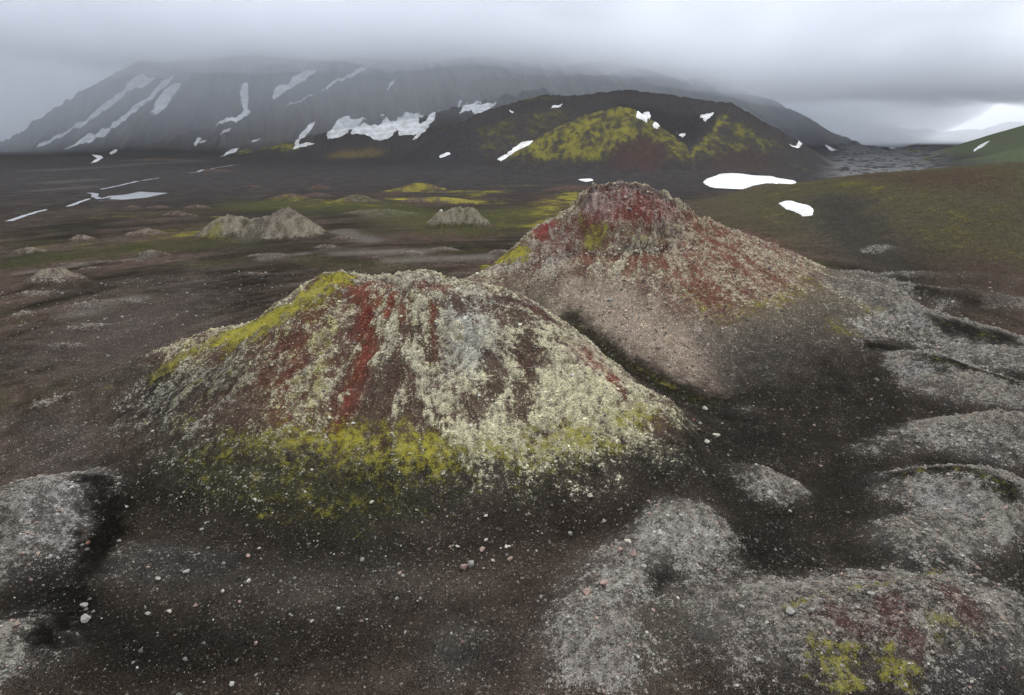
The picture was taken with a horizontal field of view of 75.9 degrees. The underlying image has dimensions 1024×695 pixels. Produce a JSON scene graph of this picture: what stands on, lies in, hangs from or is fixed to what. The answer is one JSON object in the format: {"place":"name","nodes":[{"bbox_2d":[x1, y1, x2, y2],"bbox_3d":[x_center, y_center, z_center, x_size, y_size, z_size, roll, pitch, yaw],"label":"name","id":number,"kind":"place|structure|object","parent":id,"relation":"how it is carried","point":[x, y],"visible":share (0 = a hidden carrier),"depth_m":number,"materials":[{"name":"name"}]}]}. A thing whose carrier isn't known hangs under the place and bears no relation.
{"place":"outdoors","nodes":[
{"label":"outdoors","id":0,"kind":"place"},
{"bbox_2d":[8,209,45,220],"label":"stream","id":1,"kind":"structure","parent":0,"point":[19,217],"depth_m":419.16,"materials":[{"name":"grey liquid"}]},
{"bbox_2d":[90,193,108,198],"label":"stream","id":2,"kind":"structure","parent":0,"point":[95,195],"depth_m":554.70,"materials":[{"name":"grey liquid"}]},
{"bbox_2d":[102,178,156,188],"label":"stream","id":3,"kind":"structure","parent":0,"point":[127,183],"depth_m":689.38,"materials":[{"name":"grey liquid"}]},
{"bbox_2d":[100,192,165,200],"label":"pond","id":4,"kind":"structure","parent":0,"point":[136,195],"depth_m":565.45,"materials":[{"name":"grey liquid"}]},
{"bbox_2d":[225,88,556,160],"bbox_3d":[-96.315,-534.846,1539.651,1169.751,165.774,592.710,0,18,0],"label":"hill","id":5,"kind":"structure","parent":0,"point":[349,146],"depth_m":1424.14,"materials":[{"name":"grey soil"}]},
{"bbox_2d":[293,122,314,148],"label":"snow patch","id":6,"kind":"object","parent":5,"relation":"on","point":[305,132],"visible":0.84,"depth_m":1650.87,"materials":[{"name":"white snow"}]},
{"bbox_2d":[326,116,364,138],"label":"snow patch","id":7,"kind":"object","parent":5,"relation":"on","point":[342,126],"visible":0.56,"depth_m":1679.30,"materials":[{"name":"white snow"}]},
{"bbox_2d":[351,110,442,140],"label":"snow patch","id":8,"kind":"object","parent":5,"relation":"on","point":[406,123],"visible":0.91,"depth_m":1465.86,"materials":[{"name":"white snow"}]},
{"bbox_2d":[459,101,496,113],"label":"snow patch","id":9,"kind":"object","parent":5,"relation":"on","point":[475,108],"visible":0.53,"depth_m":1554.96,"materials":[{"name":"white snow"}]},
{"bbox_2d":[0,17,927,155],"bbox_3d":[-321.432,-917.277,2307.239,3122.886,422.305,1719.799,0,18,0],"label":"mountain","id":10,"kind":"structure","parent":0,"point":[429,67],"depth_m":1945.31,"materials":[{"name":"grey stone"}]},
{"bbox_2d":[36,74,155,147],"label":"snow patch","id":11,"kind":"object","parent":10,"relation":"on","point":[140,81],"visible":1,"depth_m":1960.82,"materials":[{"name":"white snow"}]},
{"bbox_2d":[65,75,173,148],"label":"snow patch","id":12,"kind":"object","parent":10,"relation":"on","point":[91,137],"visible":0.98,"depth_m":1839.63,"materials":[{"name":"white snow"}]},
{"bbox_2d":[150,83,180,114],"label":"snow patch","id":13,"kind":"object","parent":10,"relation":"on","point":[163,100],"visible":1,"depth_m":1864.36,"materials":[{"name":"white snow"}]},
{"bbox_2d":[194,137,205,145],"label":"snow patch","id":14,"kind":"object","parent":10,"relation":"on","point":[198,139],"visible":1,"depth_m":1651.99,"materials":[{"name":"snow"}]},
{"bbox_2d":[224,148,237,155],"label":"snow patch","id":15,"kind":"object","parent":10,"relation":"on","point":[231,151],"visible":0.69,"depth_m":1608.38,"materials":[{"name":"snow"}]},
{"bbox_2d":[216,82,250,125],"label":"snow patch","id":16,"kind":"object","parent":10,"relation":"on","point":[244,96],"visible":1,"depth_m":1796.22,"materials":[{"name":"white snow"}]},
{"bbox_2d":[272,69,315,99],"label":"snow patch","id":17,"kind":"object","parent":10,"relation":"on","point":[279,90],"visible":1,"depth_m":1868.10,"materials":[{"name":"white snow"}]},
{"bbox_2d":[286,66,368,105],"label":"snow patch","id":18,"kind":"object","parent":10,"relation":"on","point":[358,70],"visible":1,"depth_m":1872.67,"materials":[{"name":"white snow"}]},
{"bbox_2d":[0,137,1023,694],"bbox_3d":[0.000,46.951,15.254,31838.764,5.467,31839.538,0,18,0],"label":"ground","id":19,"kind":"structure","parent":0,"point":[512,209],"depth_m":247.24,"materials":[{"name":"brown soil"}]},
{"bbox_2d":[8,311,41,317],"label":"rock heap","id":20,"kind":"object","parent":19,"relation":"on","point":[28,314],"visible":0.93,"depth_m":188.22,"materials":[{"name":"grey stone"}]},
{"bbox_2d":[12,247,52,253],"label":"rock heap","id":21,"kind":"object","parent":19,"relation":"on","point":[30,250],"visible":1,"depth_m":290.84,"materials":[{"name":"grey stone"}]},
{"bbox_2d":[9,290,68,296],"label":"rock heap","id":22,"kind":"object","parent":19,"relation":"on","point":[36,291],"visible":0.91,"depth_m":211.97,"materials":[{"name":"grey stone"}]},
{"bbox_2d":[0,503,95,613],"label":"hummock","id":23,"kind":"object","parent":19,"relation":"on","point":[30,596],"visible":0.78,"depth_m":76.99,"materials":[{"name":"grey stone"}]},
{"bbox_2d":[17,267,93,287],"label":"rock mound","id":24,"kind":"object","parent":19,"relation":"on","point":[41,277],"visible":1,"depth_m":223.84,"materials":[{"name":"grey stone"}]},
{"bbox_2d":[0,600,114,694],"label":"hummock","id":25,"kind":"object","parent":19,"relation":"on","point":[47,632],"visible":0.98,"depth_m":65.56,"materials":[{"name":"grey stone"}]},
{"bbox_2d":[81,613,90,622],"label":"boulder","id":26,"kind":"object","parent":25,"relation":"on","point":[85,617],"visible":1,"depth_m":69.20,"materials":[{"name":"stone"}]},
{"bbox_2d":[44,341,87,350],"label":"rock heap","id":27,"kind":"object","parent":19,"relation":"on","point":[68,346],"visible":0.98,"depth_m":160.19,"materials":[{"name":"grey stone"}]},
{"bbox_2d":[0,464,136,540],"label":"hummock","id":28,"kind":"object","parent":19,"relation":"on","point":[112,510],"visible":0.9,"depth_m":85.10,"materials":[{"name":"grey stone"}]},
{"bbox_2d":[66,235,97,240],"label":"rock heap","id":29,"kind":"object","parent":19,"relation":"on","point":[80,237],"visible":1,"depth_m":323.16,"materials":[{"name":"grey stone"}]},
{"bbox_2d":[58,322,122,332],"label":"rock heap","id":30,"kind":"object","parent":19,"relation":"on","point":[87,327],"visible":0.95,"depth_m":175.33,"materials":[{"name":"grey stone"}]},
{"bbox_2d":[93,155,102,161],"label":"snow patch","id":31,"kind":"object","parent":19,"relation":"on","point":[99,157],"visible":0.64,"depth_m":1492.51,"materials":[{"name":"snow"}]},
{"bbox_2d":[32,259,164,265],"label":"rock heap","id":32,"kind":"object","parent":19,"relation":"on","point":[105,261],"visible":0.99,"depth_m":265.24,"materials":[{"name":"brown stone"}]},
{"bbox_2d":[52,298,149,310],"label":"rock heap","id":33,"kind":"object","parent":19,"relation":"on","point":[95,303],"visible":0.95,"depth_m":197.43,"materials":[{"name":"grey stone"}]},
{"bbox_2d":[123,228,168,235],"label":"rock heap","id":34,"kind":"object","parent":19,"relation":"on","point":[143,231],"visible":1,"depth_m":339.96,"materials":[{"name":"grey stone"}]},
{"bbox_2d":[133,250,169,255],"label":"rock heap","id":35,"kind":"object","parent":19,"relation":"on","point":[152,252],"visible":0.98,"depth_m":279.85,"materials":[{"name":"grey stone"}]},
{"bbox_2d":[146,205,170,208],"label":"rock heap","id":36,"kind":"object","parent":19,"relation":"on","point":[156,206],"visible":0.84,"depth_m":456.78,"materials":[{"name":"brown stone"}]},
{"bbox_2d":[54,530,274,609],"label":"hummock","id":37,"kind":"object","parent":19,"relation":"on","point":[97,569],"visible":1,"depth_m":75.92,"materials":[{"name":"brown soil"}]},
{"bbox_2d":[159,211,194,215],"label":"rock heap","id":38,"kind":"object","parent":19,"relation":"on","point":[176,213],"visible":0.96,"depth_m":416.63,"materials":[{"name":"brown stone"}]},
{"bbox_2d":[182,204,212,208],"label":"rock heap","id":39,"kind":"object","parent":19,"relation":"on","point":[195,206],"visible":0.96,"depth_m":456.51,"materials":[{"name":"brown stone"}]},
{"bbox_2d":[185,169,242,171],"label":"rock heap","id":40,"kind":"object","parent":19,"relation":"on","point":[214,170],"visible":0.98,"depth_m":908.38,"materials":[{"name":"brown stone"}]},
{"bbox_2d":[239,272,278,275],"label":"rock heap","id":41,"kind":"object","parent":19,"relation":"on","point":[262,274],"visible":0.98,"depth_m":242.00,"materials":[{"name":"grey stone"}]},
{"bbox_2d":[190,207,333,241],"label":"rock mound","id":42,"kind":"object","parent":19,"relation":"on","point":[289,224],"visible":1,"depth_m":324.88,"materials":[{"name":"brown stone"}]},
{"bbox_2d":[242,253,294,257],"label":"rock heap","id":43,"kind":"object","parent":19,"relation":"on","point":[269,254],"visible":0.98,"depth_m":277.37,"materials":[{"name":"grey stone"}]},
{"bbox_2d":[267,193,312,199],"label":"rock heap","id":44,"kind":"object","parent":19,"relation":"on","point":[288,196],"visible":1,"depth_m":523.33,"materials":[{"name":"grey stone"}]},
{"bbox_2d":[171,585,410,652],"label":"hummock","id":45,"kind":"object","parent":19,"relation":"on","point":[230,633],"visible":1,"depth_m":69.58,"materials":[{"name":"brown soil"}]},
{"bbox_2d":[302,193,333,196],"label":"rock heap","id":46,"kind":"object","parent":19,"relation":"on","point":[315,194],"visible":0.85,"depth_m":552.89,"materials":[{"name":"brown stone"}]},
{"bbox_2d":[306,184,331,189],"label":"rock heap","id":47,"kind":"object","parent":19,"relation":"on","point":[319,186],"visible":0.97,"depth_m":625.89,"materials":[{"name":"brown stone"}]},
{"bbox_2d":[312,244,341,248],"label":"rock heap","id":48,"kind":"object","parent":19,"relation":"on","point":[323,246],"visible":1,"depth_m":298.05,"materials":[{"name":"grey stone"}]},
{"bbox_2d":[329,236,357,239],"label":"rock heap","id":49,"kind":"object","parent":19,"relation":"on","point":[344,237],"visible":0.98,"depth_m":323.85,"materials":[{"name":"grey stone"}]},
{"bbox_2d":[330,194,383,202],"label":"rock heap","id":50,"kind":"object","parent":19,"relation":"on","point":[356,198],"visible":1,"depth_m":501.94,"materials":[{"name":"grey stone"}]},
{"bbox_2d":[338,209,425,215],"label":"rock heap","id":51,"kind":"object","parent":19,"relation":"on","point":[377,212],"visible":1,"depth_m":427.77,"materials":[{"name":"grey stone"}]},
{"bbox_2d":[0,269,786,576],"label":"cinder cone","id":52,"kind":"object","parent":19,"relation":"on","point":[381,483],"visible":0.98,"depth_m":96.32,"materials":[{"name":"grey stone"}]},
{"bbox_2d":[23,397,57,411],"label":"rock heap","id":53,"kind":"object","parent":52,"relation":"on","point":[31,407],"visible":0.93,"depth_m":120.14,"materials":[{"name":"grey stone"}]},
{"bbox_2d":[54,391,71,398],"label":"rock heap","id":54,"kind":"object","parent":52,"relation":"on","point":[63,394],"visible":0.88,"depth_m":122.24,"materials":[{"name":"grey stone"}]},
{"bbox_2d":[396,250,427,255],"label":"rock heap","id":55,"kind":"object","parent":19,"relation":"on","point":[413,253],"visible":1,"depth_m":281.56,"materials":[{"name":"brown stone"}]},
{"bbox_2d":[269,559,556,619],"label":"hummock","id":56,"kind":"object","parent":19,"relation":"on","point":[502,597],"visible":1,"depth_m":74.55,"materials":[{"name":"brown soil"}]},
{"bbox_2d":[460,564,468,569],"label":"boulder","id":57,"kind":"object","parent":56,"relation":"on","point":[463,566],"visible":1,"depth_m":76.78,"materials":[{"name":"stone"}]},
{"bbox_2d":[468,560,473,567],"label":"boulder","id":58,"kind":"object","parent":56,"relation":"on","point":[471,563],"visible":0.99,"depth_m":77.21,"materials":[{"name":"stone"}]},
{"bbox_2d":[391,183,451,189],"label":"rock heap","id":59,"kind":"object","parent":19,"relation":"on","point":[420,186],"visible":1,"depth_m":623.17,"materials":[{"name":"plant"}]},
{"bbox_2d":[393,197,482,202],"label":"rock heap","id":60,"kind":"object","parent":19,"relation":"on","point":[440,200],"visible":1,"depth_m":503.00,"materials":[{"name":"plant"}]},
{"bbox_2d":[427,247,461,251],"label":"rock heap","id":61,"kind":"object","parent":19,"relation":"on","point":[450,249],"visible":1,"depth_m":293.07,"materials":[{"name":"grey stone"}]},
{"bbox_2d":[424,206,493,227],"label":"rock mound","id":62,"kind":"object","parent":19,"relation":"on","point":[454,217],"visible":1,"depth_m":369.34,"materials":[{"name":"grey stone"}]},
{"bbox_2d":[403,605,516,694],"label":"hummock","id":63,"kind":"object","parent":19,"relation":"on","point":[496,674],"visible":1,"depth_m":64.60,"materials":[{"name":"grey stone"}]},
{"bbox_2d":[485,249,507,254],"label":"rock heap","id":64,"kind":"object","parent":19,"relation":"on","point":[500,252],"visible":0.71,"depth_m":284.66,"materials":[{"name":"grey stone"}]},
{"bbox_2d":[0,180,1023,694],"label":"loose stones","id":65,"kind":"object","parent":19,"relation":"on","point":[712,514],"visible":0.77,"depth_m":90.16,"materials":[{"name":"grey stone"}]},
{"bbox_2d":[504,575,679,694],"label":"hummock","id":66,"kind":"object","parent":19,"relation":"on","point":[521,626],"visible":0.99,"depth_m":64.75,"materials":[{"name":"grey stone"}]},
{"bbox_2d":[582,588,590,595],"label":"boulder","id":67,"kind":"object","parent":66,"relation":"on","point":[586,591],"visible":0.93,"depth_m":71.24,"materials":[{"name":"stone"}]},
{"bbox_2d":[552,527,682,594],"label":"hummock","id":68,"kind":"object","parent":19,"relation":"on","point":[598,539],"visible":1,"depth_m":76.49,"materials":[{"name":"grey stone"}]},
{"bbox_2d":[599,579,607,585],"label":"boulder","id":69,"kind":"object","parent":68,"relation":"on","point":[603,582],"visible":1,"depth_m":72.95,"materials":[{"name":"stone"}]},
{"bbox_2d":[380,90,869,173],"bbox_3d":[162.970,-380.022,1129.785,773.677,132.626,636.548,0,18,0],"label":"hill","id":70,"kind":"structure","parent":19,"relation":"on","point":[728,137],"depth_m":994.41,"materials":[{"name":"brown soil"}]},
{"bbox_2d":[497,140,531,160],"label":"snow patch","id":71,"kind":"object","parent":70,"relation":"on","point":[521,145],"visible":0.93,"depth_m":933.82,"materials":[{"name":"white snow"}]},
{"bbox_2d":[636,111,650,122],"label":"snow patch","id":72,"kind":"object","parent":70,"relation":"on","point":[644,116],"visible":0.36,"depth_m":933.49,"materials":[{"name":"white snow"}]},
{"bbox_2d":[700,112,713,121],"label":"snow patch","id":73,"kind":"object","parent":70,"relation":"on","point":[705,117],"visible":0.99,"depth_m":1033.50,"materials":[{"name":"white snow"}]},
{"bbox_2d":[610,495,765,573],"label":"hummock","id":74,"kind":"object","parent":19,"relation":"on","point":[748,554],"visible":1,"depth_m":80.28,"materials":[{"name":"grey stone"}]},
{"bbox_2d":[642,567,755,688],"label":"hummock","id":75,"kind":"object","parent":19,"relation":"on","point":[696,637],"visible":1,"depth_m":66.66,"materials":[{"name":"grey stone"}]},
{"bbox_2d":[456,180,970,409],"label":"cinder cone","id":76,"kind":"object","parent":19,"relation":"on","point":[582,229],"visible":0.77,"depth_m":159.11,"materials":[{"name":"stone"}]},
{"bbox_2d":[716,404,776,420],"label":"hummock","id":77,"kind":"object","parent":19,"relation":"on","point":[731,410],"visible":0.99,"depth_m":121.95,"materials":[{"name":"brown soil"}]},
{"bbox_2d":[703,173,795,188],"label":"snow patch","id":78,"kind":"object","parent":19,"relation":"on","point":[733,180],"visible":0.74,"depth_m":732.01,"materials":[{"name":"white snow"}]},
{"bbox_2d":[725,461,825,514],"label":"hummock","id":79,"kind":"object","parent":19,"relation":"on","point":[817,501],"visible":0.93,"depth_m":91.77,"materials":[{"name":"grey stone"}]},
{"bbox_2d":[712,560,851,694],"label":"hummock","id":80,"kind":"object","parent":19,"relation":"on","point":[835,682],"visible":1,"depth_m":65.11,"materials":[{"name":"grey stone"}]},
{"bbox_2d":[786,606,794,614],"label":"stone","id":81,"kind":"object","parent":80,"relation":"on","point":[790,610],"visible":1,"depth_m":67.45,"materials":[{"name":"stone"}]},
{"bbox_2d":[842,278,901,294],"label":"hummock","id":82,"kind":"object","parent":19,"relation":"on","point":[866,282],"visible":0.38,"depth_m":172.92,"materials":[{"name":"grey stone"}]},
{"bbox_2d":[823,434,934,466],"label":"hummock","id":83,"kind":"object","parent":19,"relation":"on","point":[841,448],"visible":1,"depth_m":106.69,"materials":[{"name":"grey stone"}]},
{"bbox_2d":[778,557,1023,694],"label":"hummock","id":84,"kind":"object","parent":19,"relation":"on","point":[859,653],"visible":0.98,"depth_m":65.50,"materials":[{"name":"grey stone"}]},
{"bbox_2d":[876,346,961,367],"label":"hummock","id":85,"kind":"object","parent":19,"relation":"on","point":[909,362],"visible":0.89,"depth_m":141.90,"materials":[{"name":"grey stone"}]},
{"bbox_2d":[865,340,897,349],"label":"hummock","id":86,"kind":"object","parent":85,"relation":"on","point":[876,344],"visible":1,"depth_m":149.20,"materials":[{"name":"grey stone"}]},
{"bbox_2d":[840,507,1023,572],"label":"hummock","id":87,"kind":"object","parent":19,"relation":"on","point":[862,545],"visible":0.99,"depth_m":81.73,"materials":[{"name":"grey stone"}]},
{"bbox_2d":[842,280,1023,350],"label":"hummock","id":88,"kind":"object","parent":19,"relation":"on","point":[984,335],"visible":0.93,"depth_m":161.63,"materials":[{"name":"grey stone"}]},
{"bbox_2d":[845,462,1023,509],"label":"hummock","id":89,"kind":"object","parent":19,"relation":"on","point":[856,484],"visible":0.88,"depth_m":92.85,"materials":[{"name":"grey stone"}]},
{"bbox_2d":[845,270,1023,313],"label":"hummock","id":90,"kind":"object","parent":19,"relation":"on","point":[972,300],"visible":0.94,"depth_m":193.57,"materials":[{"name":"grey stone"}]},
{"bbox_2d":[866,409,1011,464],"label":"hummock","id":91,"kind":"object","parent":19,"relation":"on","point":[958,456],"visible":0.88,"depth_m":107.91,"materials":[{"name":"grey stone"}]},
{"bbox_2d":[878,358,1023,414],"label":"hummock","id":92,"kind":"object","parent":19,"relation":"on","point":[946,366],"visible":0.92,"depth_m":129.44,"materials":[{"name":"grey stone"}]},
{"bbox_2d":[906,338,1023,376],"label":"hummock","id":93,"kind":"object","parent":19,"relation":"on","point":[1013,369],"visible":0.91,"depth_m":145.50,"materials":[{"name":"grey stone"}]},
{"bbox_2d":[938,475,1023,558],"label":"hummock","id":94,"kind":"object","parent":19,"relation":"on","point":[1012,490],"visible":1,"depth_m":86.85,"materials":[{"name":"grey stone"}]},
{"bbox_2d":[969,411,1023,475],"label":"hummock","id":95,"kind":"object","parent":19,"relation":"on","point":[1016,432],"visible":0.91,"depth_m":103.99,"materials":[{"name":"grey stone"}]},
{"bbox_2d":[0,0,1023,136],"label":"sky","id":96,"kind":"structure","parent":0,"point":[937,65],"materials":[{"name":"grey"}]},
{"bbox_2d":[482,106,694,174],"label":"hill","id":97,"kind":"structure","parent":0,"point":[619,140],"depth_m":888.15,"materials":[{"name":"green plant"}]},
{"bbox_2d":[671,162,1023,315],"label":"hill","id":98,"kind":"structure","parent":0,"point":[969,219],"depth_m":292.21,"materials":[{"name":"green plant"}]},
{"bbox_2d":[778,201,813,215],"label":"snow patch","id":99,"kind":"object","parent":98,"relation":"on","point":[803,209],"visible":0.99,"depth_m":338.42,"materials":[{"name":"white snow"}]},
{"bbox_2d":[859,244,892,251],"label":"hummock","id":100,"kind":"object","parent":98,"relation":"on","point":[877,248],"visible":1,"depth_m":255.50,"materials":[{"name":"grey stone"}]},
{"bbox_2d":[871,271,995,279],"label":"hummock","id":101,"kind":"object","parent":98,"relation":"on","point":[933,275],"visible":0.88,"depth_m":223.03,"materials":[{"name":"grey stone"}]},
{"bbox_2d":[831,146,940,177],"bbox_3d":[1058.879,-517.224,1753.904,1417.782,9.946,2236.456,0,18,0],"label":"lava field","id":102,"kind":"structure","parent":0,"point":[880,161],"depth_m":1232.50,"materials":[{"name":"grey stone"}]},
{"bbox_2d":[911,157,939,162],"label":"knoll","id":103,"kind":"structure","parent":102,"relation":"on","point":[928,160],"depth_m":1195.70,"materials":[{"name":"grey stone"}]},
{"bbox_2d":[780,103,1023,142],"bbox_3d":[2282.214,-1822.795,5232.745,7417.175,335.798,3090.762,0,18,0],"label":"mountain","id":104,"kind":"structure","parent":0,"point":[862,131],"depth_m":4713.84,"materials":[{"name":"grey stone"}]},
{"bbox_2d":[903,125,1023,160],"bbox_3d":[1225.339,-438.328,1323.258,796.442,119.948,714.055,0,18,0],"label":"hill","id":105,"kind":"structure","parent":0,"point":[1006,140],"depth_m":1305.86,"materials":[{"name":"green plant"}]},
{"bbox_2d":[974,141,988,150],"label":"snow patch","id":106,"kind":"object","parent":105,"relation":"on","point":[980,146],"visible":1,"depth_m":1300.69,"materials":[{"name":"snow"}]},
{"bbox_2d":[917,147,1023,167],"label":"hill","id":107,"kind":"structure","parent":0,"point":[1015,155],"depth_m":977.82,"materials":[{"name":"green plant"}]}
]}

